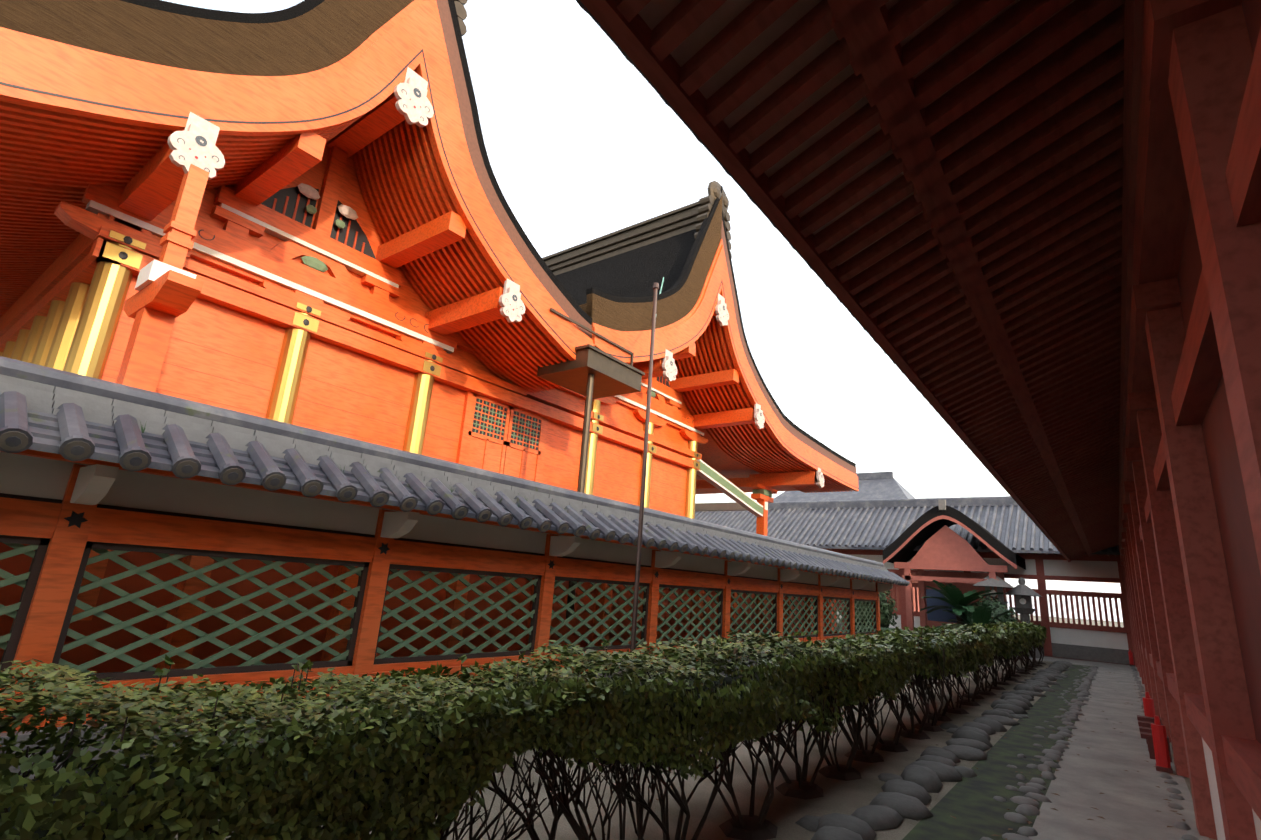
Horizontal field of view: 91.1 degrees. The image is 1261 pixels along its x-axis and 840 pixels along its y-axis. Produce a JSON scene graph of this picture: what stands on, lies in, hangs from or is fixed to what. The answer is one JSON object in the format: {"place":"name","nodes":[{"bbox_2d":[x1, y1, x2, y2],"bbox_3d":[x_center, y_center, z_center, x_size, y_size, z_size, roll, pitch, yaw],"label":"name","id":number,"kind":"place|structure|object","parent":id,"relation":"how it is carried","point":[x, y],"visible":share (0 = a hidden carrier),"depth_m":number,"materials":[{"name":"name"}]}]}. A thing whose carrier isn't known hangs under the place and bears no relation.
{"place":"outdoors","nodes":[
{"label":"outdoors","id":0,"kind":"place"},
{"bbox_2d":[162,0,1122,621],"label":"sky","id":1,"kind":"structure","parent":0,"point":[581,148],"materials":[{"name":"white"}]},
{"bbox_2d":[175,614,1215,839],"bbox_3d":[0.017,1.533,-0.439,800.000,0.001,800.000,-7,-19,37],"label":"ground","id":2,"kind":"structure","parent":0,"point":[785,814],"depth_m":5.14,"materials":[{"name":"beige soil"}]},
{"bbox_2d":[0,0,836,672],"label":"shrine hall","id":3,"kind":"structure","parent":2,"relation":"on","point":[302,214],"depth_m":8.14,"materials":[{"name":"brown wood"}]},
{"bbox_2d":[0,356,909,778],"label":"roofed fence","id":4,"kind":"object","parent":2,"relation":"on","point":[86,466],"visible":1,"depth_m":5.11,"materials":[{"name":"paint"}]},
{"bbox_2d":[0,621,1046,839],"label":"hedge","id":5,"kind":"object","parent":2,"relation":"on","point":[499,711],"depth_m":2.49,"materials":[{"name":"green plant"}]},
{"bbox_2d":[5,421,1184,839],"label":"weed leaves","id":6,"kind":"object","parent":2,"relation":"on","point":[299,667],"visible":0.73,"depth_m":4.64,"materials":[{"name":"green plant"}]},
{"bbox_2d":[630,277,663,652],"bbox_3d":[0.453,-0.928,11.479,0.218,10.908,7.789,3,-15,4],"label":"lightning rod pole","id":7,"kind":"object","parent":2,"relation":"on","point":[639,546],"visible":0.71,"depth_m":7.07,"materials":[{"name":"grey metal"}]},
{"bbox_2d":[522,181,858,535],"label":"shrine hall","id":8,"kind":"structure","parent":2,"relation":"on","point":[720,421],"depth_m":15.82,"materials":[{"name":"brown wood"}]},
{"bbox_2d":[773,472,919,611],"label":"building","id":9,"kind":"structure","parent":2,"relation":"on","point":[878,485],"depth_m":40.33,"materials":[{"name":"grey tile"}]},
{"bbox_2d":[823,560,884,633],"bbox_3d":[3.562,5.752,19.833,9.660,2.721,1.451,-7,-19,37],"label":"fence return","id":10,"kind":"object","parent":2,"relation":"on","point":[830,632],"visible":0.02,"depth_m":17.82,"materials":[{"name":"paint"}]},
{"bbox_2d":[695,496,1135,665],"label":"corridor building","id":11,"kind":"structure","parent":2,"relation":"on","point":[869,529],"depth_m":26.77,"materials":[{"name":"tile"}]},
{"bbox_2d":[576,0,1260,839],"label":"corridor","id":12,"kind":"object","parent":2,"relation":"on","point":[1022,238],"visible":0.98,"depth_m":3.30,"materials":[{"name":"paint"}]},
{"bbox_2d":[838,583,1019,656],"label":"shrubs","id":13,"kind":"object","parent":2,"relation":"on","point":[887,611],"visible":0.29,"depth_m":23.21,"materials":[{"name":"green plant"}]},
{"bbox_2d":[883,500,1042,657],"bbox_3d":[12.578,5.941,23.888,5.267,5.650,5.508,-7,-19,37],"label":"gate","id":14,"kind":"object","parent":2,"relation":"on","point":[948,597],"visible":0.71,"depth_m":24.26,"materials":[{"name":"wood"}]},
{"bbox_2d":[796,661,1198,839],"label":"edge stones","id":15,"kind":"object","parent":2,"relation":"on","point":[896,801],"visible":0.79,"depth_m":5.95,"materials":[{"name":"grey stone"}]},
{"bbox_2d":[902,665,1096,839],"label":"moss strip","id":16,"kind":"object","parent":2,"relation":"on","point":[975,808],"visible":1,"depth_m":5.89,"materials":[{"name":"green plant"}]},
{"bbox_2d":[1016,656,1209,839],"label":"concrete path","id":17,"kind":"structure","parent":2,"relation":"on","point":[1129,803],"depth_m":6.20,"materials":[{"name":"grey concrete"}]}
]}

